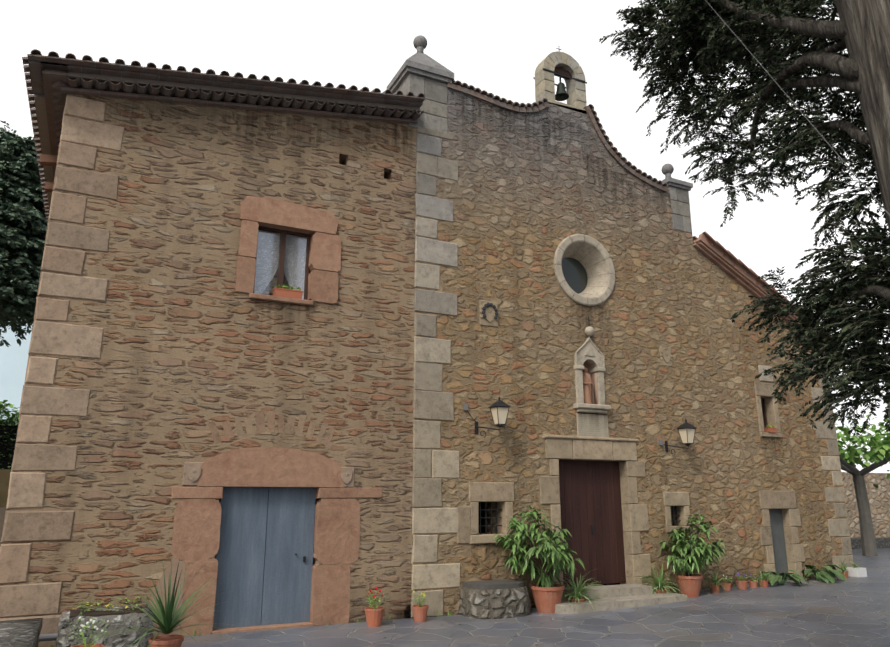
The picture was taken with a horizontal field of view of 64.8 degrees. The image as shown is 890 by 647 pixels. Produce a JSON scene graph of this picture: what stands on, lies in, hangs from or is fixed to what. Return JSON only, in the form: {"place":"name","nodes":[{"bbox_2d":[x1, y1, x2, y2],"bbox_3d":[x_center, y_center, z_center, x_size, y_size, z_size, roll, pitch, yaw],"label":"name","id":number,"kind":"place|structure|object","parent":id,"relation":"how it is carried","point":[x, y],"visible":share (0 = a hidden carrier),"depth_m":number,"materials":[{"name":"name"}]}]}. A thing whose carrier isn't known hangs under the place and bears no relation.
{"place":"outdoors","nodes":[
{"label":"outdoors","id":0,"kind":"place"},
{"bbox_2d":[0,507,6,545],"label":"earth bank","id":1,"kind":"structure","parent":0,"point":[2,512],"depth_m":15.15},
{"bbox_2d":[0,321,32,418],"bbox_3d":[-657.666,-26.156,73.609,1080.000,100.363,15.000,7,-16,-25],"label":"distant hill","id":2,"kind":"structure","parent":0,"point":[13,360],"depth_m":304.99,"materials":[{"name":"white"}]},
{"bbox_2d":[0,0,889,472],"label":"sky","id":3,"kind":"structure","parent":0,"point":[496,47],"materials":[{"name":"white"}]},
{"bbox_2d":[91,101,819,620],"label":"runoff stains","id":4,"kind":"object","parent":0,"point":[397,151],"visible":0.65,"depth_m":13.30,"materials":[{"name":"black"}]},
{"bbox_2d":[181,548,889,646],"bbox_3d":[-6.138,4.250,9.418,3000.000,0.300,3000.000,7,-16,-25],"label":"ground","id":5,"kind":"structure","parent":0,"point":[840,614],"depth_m":11.08,"materials":[{"name":"stone"}]},
{"bbox_2d":[0,470,10,507],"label":"retaining wall","id":6,"kind":"structure","parent":5,"relation":"on","point":[4,480],"depth_m":16.46,"materials":[{"name":"brown stone"}]},
{"bbox_2d":[0,618,42,646],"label":"stone block","id":7,"kind":"structure","parent":5,"relation":"on","point":[21,633],"depth_m":8.45,"materials":[{"name":"stone"}]},
{"bbox_2d":[39,633,57,641],"bbox_3d":[-5.354,4.274,9.557,0.430,0.086,0.090,7,-16,-25],"label":"drain pipe","id":8,"kind":"object","parent":5,"relation":"on","point":[47,637],"visible":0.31,"depth_m":9.51,"materials":[{"name":"grey plastic"}]},
{"bbox_2d":[67,616,109,646],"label":"flowering plant","id":9,"kind":"object","parent":5,"relation":"on","point":[84,644],"visible":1,"depth_m":8.52,"materials":[{"name":"green plant"}]},
{"bbox_2d":[56,604,152,646],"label":"stone trough","id":10,"kind":"object","parent":5,"relation":"on","point":[128,638],"visible":0.79,"depth_m":9.19,"materials":[{"name":"stone"}]},
{"bbox_2d":[69,606,143,617],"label":"planter soil","id":11,"kind":"structure","parent":10,"relation":"on","point":[75,613],"depth_m":9.37,"materials":[{"name":"brown soil"}]},
{"bbox_2d":[70,596,143,614],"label":"trough plants","id":12,"kind":"object","parent":11,"relation":"on","point":[100,608],"visible":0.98,"depth_m":9.47,"materials":[{"name":"green plant"}]},
{"bbox_2d":[86,551,240,646],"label":"yucca pot","id":13,"kind":"object","parent":5,"relation":"on","point":[167,620],"visible":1,"depth_m":8.71,"materials":[{"name":"green plant"}]},
{"bbox_2d":[0,93,416,625],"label":"house wall","id":14,"kind":"structure","parent":5,"relation":"on","point":[172,373],"depth_m":11.84,"materials":[{"name":"brown stone"}]},
{"bbox_2d":[40,154,57,191],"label":"rafter ends","id":15,"kind":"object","parent":14,"relation":"attached to","point":[48,160],"depth_m":13.26,"materials":[{"name":"brown wood"}]},
{"bbox_2d":[0,94,124,646],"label":"corner quoins","id":16,"kind":"object","parent":14,"relation":"attached to","point":[26,490],"visible":0.85,"depth_m":10.50,"materials":[{"name":"beige stone"}]},
{"bbox_2d":[148,558,185,636],"bbox_3d":[-4.178,4.101,10.474,0.490,1.140,0.062,7,-16,-25],"label":"render patch","id":17,"kind":"object","parent":14,"relation":"attached to","point":[175,566],"visible":0.3,"depth_m":10.52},
{"bbox_2d":[34,62,422,210],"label":"eave mortar","id":18,"kind":"structure","parent":14,"relation":"on","point":[40,107],"depth_m":12.46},
{"bbox_2d":[22,49,424,224],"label":"eave tiles","id":19,"kind":"object","parent":18,"relation":"on","point":[37,61],"visible":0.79,"depth_m":12.26,"materials":[{"name":"brown tile"}]},
{"bbox_2d":[42,71,417,176],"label":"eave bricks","id":20,"kind":"object","parent":14,"relation":"on","point":[57,89],"visible":0.56,"depth_m":12.20,"materials":[{"name":"brown brick"}]},
{"bbox_2d":[208,411,335,446],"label":"relieving arch","id":21,"kind":"structure","parent":14,"relation":"attached to","point":[260,423],"depth_m":11.71,"materials":[{"name":"stone"}]},
{"bbox_2d":[171,447,382,635],"bbox_3d":[-2.724,3.502,11.523,3.475,2.870,0.362,7,-16,-25],"label":"door surround","id":22,"kind":"object","parent":14,"relation":"attached to","point":[196,532],"visible":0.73,"depth_m":11.44,"materials":[{"name":"stone"}]},
{"bbox_2d":[182,462,203,485],"bbox_3d":[-3.956,2.362,11.026,0.310,0.360,0.151,7,-16,-25],"label":"carved stone","id":23,"kind":"object","parent":22,"relation":"on","point":[191,472],"visible":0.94,"depth_m":10.96,"materials":[{"name":"beige stone"}]},
{"bbox_2d":[213,487,315,628],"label":"cart door leaves","id":24,"kind":"object","parent":22,"relation":"in","point":[264,575],"visible":0.93,"depth_m":11.36,"materials":[{"name":"wood"}]},
{"bbox_2d":[341,467,354,486],"bbox_3d":[-1.714,2.650,12.095,0.290,0.340,0.151,7,-16,-25],"label":"carved stone","id":25,"kind":"object","parent":22,"relation":"on","point":[347,475],"visible":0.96,"depth_m":12.05,"materials":[{"name":"beige stone"}]},
{"bbox_2d":[235,196,340,305],"bbox_3d":[-2.808,-1.246,12.613,1.858,1.890,0.370,7,-16,-25],"label":"window surround","id":26,"kind":"object","parent":14,"relation":"attached to","point":[325,240],"visible":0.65,"depth_m":12.58,"materials":[{"name":"stone"}]},
{"bbox_2d":[253,226,309,299],"bbox_3d":[-2.938,-1.050,12.593,0.990,1.320,0.065,7,-16,-25],"label":"window frame","id":27,"kind":"object","parent":26,"relation":"in","point":[283,233],"visible":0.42,"depth_m":12.66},
{"bbox_2d":[254,229,306,298],"bbox_3d":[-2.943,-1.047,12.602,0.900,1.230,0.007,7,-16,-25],"label":"lace curtains","id":28,"kind":"object","parent":27,"relation":"in","point":[301,254],"visible":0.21,"depth_m":12.62,"materials":[{"name":"white fabric"}]},
{"bbox_2d":[272,287,303,298],"bbox_3d":[-2.765,-0.509,12.342,0.516,0.150,0.176,7,-16,-25],"label":"flower box","id":29,"kind":"object","parent":26,"relation":"on","point":[289,293],"visible":0.89,"depth_m":12.27,"materials":[{"name":"orange ceramic"}]},
{"bbox_2d":[275,284,300,290],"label":"window box plants","id":30,"kind":"object","parent":29,"relation":"in","point":[286,287],"visible":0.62,"depth_m":12.35,"materials":[{"name":"green plant"}]},
{"bbox_2d":[364,587,385,626],"bbox_3d":[-1.140,4.587,11.390,0.336,0.600,0.345,-8,-16,28],"label":"geranium pot","id":31,"kind":"object","parent":5,"relation":"on","point":[374,615],"visible":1,"depth_m":11.26,"materials":[{"name":"orange ceramic"}]},
{"bbox_2d":[411,591,428,621],"bbox_3d":[-0.422,4.741,11.778,0.308,0.488,0.307,7,-16,-25],"label":"geranium pot","id":32,"kind":"object","parent":5,"relation":"on","point":[420,612],"visible":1,"depth_m":11.68,"materials":[{"name":"orange ceramic"}]},
{"bbox_2d":[48,574,809,646],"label":"wall weeds","id":33,"kind":"object","parent":5,"relation":"on","point":[389,619],"depth_m":11.57,"materials":[{"name":"green plant"}]},
{"bbox_2d":[458,586,530,618],"bbox_3d":[0.866,4.996,12.534,1.211,0.583,1.048,7,-16,-25],"label":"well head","id":34,"kind":"object","parent":5,"relation":"on","point":[496,603],"visible":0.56,"depth_m":12.10},
{"bbox_2d":[462,579,523,589],"bbox_3d":[0.856,4.688,12.635,1.060,0.096,0.880,7,-16,-25],"label":"well cap","id":35,"kind":"object","parent":34,"relation":"on","point":[494,584],"visible":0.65,"depth_m":12.31,"materials":[{"name":"grey stone"}]},
{"bbox_2d":[479,250,587,532],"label":"dark church body","id":36,"kind":"structure","parent":5,"relation":"on","point":[482,515],"depth_m":13.93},
{"bbox_2d":[479,300,498,326],"bbox_3d":[0.861,-0.190,14.097,0.444,0.520,0.175,7,-16,-25],"label":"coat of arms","id":37,"kind":"object","parent":36,"relation":"attached to","point":[490,320],"visible":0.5,"depth_m":14.03},
{"bbox_2d":[482,302,497,318],"bbox_3d":[0.902,-0.259,14.029,0.376,0.330,0.038,7,-16,-25],"label":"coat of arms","id":38,"kind":"object","parent":36,"relation":"attached to","point":[491,305],"visible":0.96,"depth_m":14.04,"materials":[{"name":"grey stone"}]},
{"bbox_2d":[475,396,510,437],"bbox_3d":[0.913,1.773,13.324,0.540,0.774,0.475,7,-16,-25],"label":"wall lantern","id":39,"kind":"object","parent":36,"relation":"attached to","point":[499,403],"visible":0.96,"depth_m":13.27,"materials":[{"name":"black metal"}]},
{"bbox_2d":[491,407,507,423],"bbox_3d":[1.040,1.756,13.309,0.252,0.312,0.252,7,-16,-25],"label":"lantern glass","id":40,"kind":"object","parent":39,"relation":"attached to","point":[502,414],"visible":0.92,"depth_m":13.24,"materials":[{"name":"beige glass"}]},
{"bbox_2d":[447,78,549,112],"bbox_3d":[1.029,-4.890,15.754,2.599,0.509,0.940,7,-16,-25],"label":"coping","id":41,"kind":"object","parent":36,"relation":"on","point":[491,98],"visible":0.42,"depth_m":15.31,"materials":[{"name":"tile"}]},
{"bbox_2d":[463,404,663,444],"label":"junction boxes","id":42,"kind":"object","parent":36,"relation":"attached to","point":[465,406],"visible":0.96,"depth_m":13.35,"materials":[{"name":"grey plastic"}]},
{"bbox_2d":[479,502,680,533],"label":"window bars","id":43,"kind":"object","parent":36,"relation":"attached to","point":[496,517],"depth_m":13.26,"materials":[{"name":"black metal"}]},
{"bbox_2d":[554,234,614,305],"bbox_3d":[2.970,-1.127,15.633,1.640,1.640,0.575,7,-16,-25],"label":"round window surround","id":44,"kind":"object","parent":36,"relation":"attached to","point":[597,285],"visible":0.92,"depth_m":15.65,"materials":[{"name":"beige stone"}]},
{"bbox_2d":[557,258,587,293],"bbox_3d":[2.869,-1.077,15.831,0.900,0.900,0.001,7,-16,-25],"label":"round window pane","id":45,"kind":"structure","parent":44,"relation":"in","point":[574,274],"depth_m":15.87,"materials":[{"name":"grey glass"}]},
{"bbox_2d":[573,326,610,413],"bbox_3d":[3.044,0.978,14.906,0.880,1.845,0.392,7,-16,-25],"label":"niche frame","id":46,"kind":"object","parent":36,"relation":"on","point":[589,351],"visible":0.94,"depth_m":14.80,"materials":[{"name":"beige stone"}]},
{"bbox_2d":[582,367,591,403],"bbox_3d":[2.985,1.327,14.896,0.275,0.811,0.236,7,-16,-25],"label":"niche statue","id":47,"kind":"object","parent":46,"relation":"in","point":[587,382],"visible":0.73,"depth_m":14.81,"materials":[{"name":"brown stone"}]},
{"bbox_2d":[582,361,597,403],"bbox_3d":[2.978,1.273,14.948,0.400,0.963,0.308,7,-16,-25],"label":"niche lining","id":48,"kind":"object","parent":46,"relation":"in","point":[593,377],"visible":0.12,"depth_m":14.98,"materials":[{"name":"brown stone"}]},
{"bbox_2d":[583,104,667,191],"bbox_3d":[4.166,-4.094,17.151,2.366,1.762,0.940,7,-16,-25],"label":"coping","id":49,"kind":"object","parent":36,"relation":"on","point":[624,163],"visible":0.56,"depth_m":16.59,"materials":[{"name":"tile"}]},
{"bbox_2d":[659,346,672,366],"bbox_3d":[5.003,0.756,15.971,0.360,0.450,0.169,7,-16,-25],"label":"coat of arms","id":50,"kind":"object","parent":36,"relation":"attached to","point":[665,357],"visible":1,"depth_m":15.90},
{"bbox_2d":[669,186,691,232],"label":"stone pillar","id":51,"kind":"structure","parent":36,"relation":"attached to","point":[679,223],"depth_m":17.19,"materials":[{"name":"stone"}]},
{"bbox_2d":[661,164,692,190],"bbox_3d":[5.644,-3.663,17.725,0.790,0.795,0.822,7,-16,-25],"label":"ball finial","id":52,"kind":"object","parent":51,"relation":"attached to","point":[667,170],"visible":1,"depth_m":17.39,"materials":[{"name":"stone"}]},
{"bbox_2d":[665,419,696,454],"bbox_3d":[5.160,2.474,15.309,0.530,0.774,0.475,7,-16,-25],"label":"wall lantern","id":53,"kind":"object","parent":36,"relation":"attached to","point":[685,425],"visible":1,"depth_m":15.26,"materials":[{"name":"black metal"}]},
{"bbox_2d":[678,428,694,442],"bbox_3d":[5.281,2.456,15.291,0.252,0.312,0.252,7,-16,-25],"label":"lantern glass","id":54,"kind":"object","parent":53,"relation":"attached to","point":[685,433],"visible":0.83,"depth_m":15.22,"materials":[{"name":"beige glass"}]},
{"bbox_2d":[693,231,831,341],"bbox_3d":[8.073,-0.434,18.460,5.109,2.809,1.870,7,-16,-25],"label":"roof edge","id":55,"kind":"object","parent":36,"relation":"on","point":[720,256],"visible":0.29,"depth_m":17.36,"materials":[{"name":"tile"}]},
{"bbox_2d":[761,398,767,427],"bbox_3d":[7.720,2.261,17.212,0.420,0.870,0.060,7,-16,-25],"label":"window pane","id":56,"kind":"structure","parent":36,"relation":"attached to","point":[764,412],"depth_m":17.30,"materials":[{"name":"black glass"}]},
{"bbox_2d":[758,365,772,381],"bbox_3d":[7.848,1.256,17.358,0.460,0.390,0.255,7,-16,-25],"label":"wall plaque","id":57,"kind":"object","parent":36,"relation":"attached to","point":[768,377],"visible":0.55,"depth_m":17.22,"materials":[{"name":"stone"}]},
{"bbox_2d":[494,506,584,612],"bbox_3d":[1.714,4.304,12.857,1.513,1.857,1.474,-11,-18,38],"label":"pot shrub","id":58,"kind":"object","parent":5,"relation":"on","point":[547,593],"visible":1,"depth_m":12.66,"materials":[{"name":"green plant"}]},
{"bbox_2d":[205,583,886,645],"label":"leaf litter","id":59,"kind":"object","parent":5,"relation":"on","point":[637,608],"visible":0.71,"depth_m":11.48,"materials":[{"name":"brown plant"}]},
{"bbox_2d":[555,569,611,611],"bbox_3d":[2.472,4.896,12.904,1.238,0.916,1.195,-1,-14,6],"label":"spider plant","id":60,"kind":"object","parent":5,"relation":"on","point":[578,596],"visible":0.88,"depth_m":12.84,"materials":[{"name":"green plant"}]},
{"bbox_2d":[555,584,686,613],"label":"church steps","id":61,"kind":"structure","parent":5,"relation":"on","point":[621,596],"depth_m":13.18,"materials":[{"name":"beige stone"}]},
{"bbox_2d":[630,560,688,597],"bbox_3d":[4.297,5.067,14.033,1.078,0.914,1.238,7,-16,-25],"label":"spider plant","id":62,"kind":"object","parent":5,"relation":"on","point":[659,586],"visible":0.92,"depth_m":13.94,"materials":[{"name":"green plant"}]},
{"bbox_2d":[660,514,729,596],"bbox_3d":[5.111,4.746,14.424,1.409,1.594,1.259,-7,-15,24],"label":"pot shrub","id":63,"kind":"object","parent":5,"relation":"on","point":[695,549],"visible":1,"depth_m":14.19,"materials":[{"name":"green plant"}]},
{"bbox_2d":[706,568,725,592],"bbox_3d":[5.641,5.356,14.630,0.493,0.479,0.494,-5,-15,18],"label":"potted plant","id":64,"kind":"object","parent":5,"relation":"on","point":[715,586],"visible":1,"depth_m":14.56,"materials":[{"name":"green plant"}]},
{"bbox_2d":[721,575,731,590],"bbox_3d":[5.948,5.484,14.827,0.251,0.311,0.282,7,-16,-25],"label":"white flower pot","id":65,"kind":"object","parent":5,"relation":"on","point":[727,586],"visible":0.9,"depth_m":14.76,"materials":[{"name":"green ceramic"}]},
{"bbox_2d":[736,573,747,589],"bbox_3d":[6.342,5.504,14.986,0.290,0.332,0.302,7,-16,-25],"label":"pansy pot","id":66,"kind":"object","parent":5,"relation":"on","point":[742,584],"visible":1,"depth_m":14.90,"materials":[{"name":"orange ceramic"}]},
{"bbox_2d":[748,575,757,587],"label":"potted flower","id":67,"kind":"object","parent":5,"relation":"on","point":[753,583],"visible":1,"depth_m":15.12,"materials":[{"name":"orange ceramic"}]},
{"bbox_2d":[752,567,770,586],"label":"potted plant","id":68,"kind":"object","parent":5,"relation":"on","point":[763,581],"visible":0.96,"depth_m":15.23,"materials":[{"name":"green plant"}]},
{"bbox_2d":[757,570,809,585],"bbox_3d":[7.474,5.678,15.554,1.118,0.435,1.116,7,-16,-25],"label":"hosta plant","id":69,"kind":"object","parent":5,"relation":"on","point":[780,577],"visible":0.88,"depth_m":15.40,"materials":[{"name":"green plant"}]},
{"bbox_2d":[801,564,842,582],"bbox_3d":[8.639,5.749,16.157,1.062,0.404,1.013,-11,-17,36],"label":"hosta plant","id":70,"kind":"object","parent":5,"relation":"on","point":[829,573],"visible":0.75,"depth_m":15.90,"materials":[{"name":"green plant"}]},
{"bbox_2d":[806,569,846,580],"bbox_3d":[8.873,5.860,16.262,0.859,0.293,0.832,7,-16,-25],"label":"hosta plant","id":71,"kind":"object","parent":5,"relation":"on","point":[843,576],"visible":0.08,"depth_m":16.20,"materials":[{"name":"green plant"}]},
{"bbox_2d":[834,559,853,577],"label":"potted plant","id":72,"kind":"object","parent":5,"relation":"on","point":[844,572],"visible":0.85,"depth_m":16.48,"materials":[{"name":"green plant"}]},
{"bbox_2d":[846,567,866,576],"bbox_3d":[9.810,5.923,16.718,0.330,0.200,0.280,7,-16,-25],"label":"white planter box","id":73,"kind":"object","parent":5,"relation":"on","point":[859,572],"visible":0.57,"depth_m":16.62,"materials":[{"name":"white"}]},
{"bbox_2d":[835,414,889,555],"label":"plane tree","id":74,"kind":"object","parent":5,"relation":"on","point":[876,453],"visible":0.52,"depth_m":21.50,"materials":[{"name":"green plant"}]},
{"bbox_2d":[842,472,889,537],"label":"stone wall","id":75,"kind":"structure","parent":5,"relation":"on","point":[879,500],"depth_m":27.92,"materials":[{"name":"beige stone"}]},
{"bbox_2d":[850,537,889,548],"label":"wall","id":76,"kind":"structure","parent":5,"relation":"on","point":[882,542],"depth_m":24.74,"materials":[{"name":"stone"}]},
{"bbox_2d":[565,583,619,587],"bbox_3d":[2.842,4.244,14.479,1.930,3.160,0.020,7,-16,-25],"label":"door threshold","id":77,"kind":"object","parent":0,"point":[600,585],"depth_m":14.41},
{"bbox_2d":[411,88,846,617],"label":"church wall","id":78,"kind":"structure","parent":0,"point":[521,211],"depth_m":15.38,"materials":[{"name":"brown stone"}]},
{"bbox_2d":[394,73,447,133],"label":"stone pillar","id":79,"kind":"structure","parent":78,"relation":"attached to","point":[436,91],"depth_m":14.56,"materials":[{"name":"stone"}]},
{"bbox_2d":[387,35,453,93],"bbox_3d":[-0.541,-5.658,15.221,1.100,1.294,1.112,7,-16,-25],"label":"pinnacle cap","id":80,"kind":"object","parent":79,"relation":"on","point":[420,63],"visible":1,"depth_m":14.75,"materials":[{"name":"stone"}]},
{"bbox_2d":[533,48,586,113],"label":"bell gable","id":81,"kind":"structure","parent":78,"relation":"on","point":[545,86],"depth_m":16.64,"materials":[{"name":"beige stone"}]},
{"bbox_2d":[554,67,571,79],"bbox_3d":[2.761,-6.016,16.835,0.650,0.130,0.140,7,-16,-25],"label":"bell yoke","id":82,"kind":"object","parent":81,"relation":"attached to","point":[562,71],"visible":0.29,"depth_m":16.81,"materials":[{"name":"brown wood"}]},
{"bbox_2d":[555,82,568,100],"bbox_3d":[2.769,-5.554,16.724,0.360,0.380,0.360,7,-16,-25],"label":"bell","id":83,"kind":"object","parent":82,"relation":"hanging from","point":[561,94],"visible":0.96,"depth_m":16.68,"materials":[{"name":"metal"}]},
{"bbox_2d":[576,413,608,437],"bbox_3d":[3.030,2.153,14.691,0.800,0.480,0.245,7,-16,-25],"label":"niche plaque","id":84,"kind":"object","parent":78,"relation":"attached to","point":[598,422],"depth_m":14.58,"materials":[{"name":"grey stone"}]},
{"bbox_2d":[539,435,650,596],"bbox_3d":[2.973,3.957,14.304,2.678,3.229,0.485,7,-16,-25],"label":"door surround","id":85,"kind":"object","parent":78,"relation":"attached to","point":[631,470],"visible":0.46,"depth_m":14.43,"materials":[{"name":"beige stone"}]},
{"bbox_2d":[559,460,625,585],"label":"church door leaves","id":86,"kind":"object","parent":85,"relation":"in","point":[597,541],"visible":0.71,"depth_m":14.36,"materials":[{"name":"brown wood"}]},
{"bbox_2d":[562,466,623,578],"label":"door studs","id":87,"kind":"object","parent":86,"relation":"attached to","point":[592,527],"visible":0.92,"depth_m":14.31,"materials":[{"name":"metal"}]},
{"bbox_2d":[457,382,804,582],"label":"small church surrounds","id":88,"kind":"object","parent":78,"relation":"attached to","point":[501,494],"visible":0.65,"depth_m":15.37,"materials":[{"name":"beige stone"}]},
{"bbox_2d":[764,428,776,432],"bbox_3d":[7.841,2.575,16.902,0.316,0.110,0.146,7,-16,-25],"label":"window planter","id":89,"kind":"object","parent":88,"relation":"on","point":[771,430],"visible":0.79,"depth_m":16.84,"materials":[{"name":"orange ceramic"}]},
{"bbox_2d":[769,509,788,579],"bbox_3d":[7.733,5.177,16.445,0.670,1.600,0.040,7,-16,-25],"label":"side door","id":90,"kind":"structure","parent":88,"relation":"in","point":[779,546],"depth_m":16.50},
{"bbox_2d":[411,126,853,616],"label":"corner quoins","id":91,"kind":"object","parent":78,"relation":"attached to","point":[432,401],"visible":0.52,"depth_m":13.29,"materials":[{"name":"beige stone"}]},
{"bbox_2d":[599,0,889,436],"bbox_3d":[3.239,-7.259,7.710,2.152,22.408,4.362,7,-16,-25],"label":"tree","id":92,"kind":"object","parent":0,"point":[700,31],"depth_m":6.20,"materials":[{"name":"green plant"}]},
{"bbox_2d":[705,0,889,215],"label":"guy cable","id":93,"kind":"object","parent":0,"point":[804,115],"visible":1,"depth_m":5.01,"materials":[{"name":"grey metal"}]},
{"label":"terrace ground","id":94,"kind":"structure","parent":0,"visible":0},
{"bbox_2d":[0,418,18,469],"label":"hedge","id":95,"kind":"object","parent":94,"relation":"on","point":[8,431],"visible":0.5,"depth_m":17.96,"materials":[{"name":"green plant"}]},
{"bbox_2d":[0,400,19,424],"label":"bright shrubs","id":96,"kind":"object","parent":94,"relation":"on","point":[3,412],"visible":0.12,"depth_m":21.59,"materials":[{"name":"green plant"}]},
{"bbox_2d":[0,120,46,346],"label":"tree","id":97,"kind":"object","parent":94,"relation":"on","point":[23,225],"visible":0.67,"depth_m":31.20,"materials":[{"name":"green plant"}]}
]}

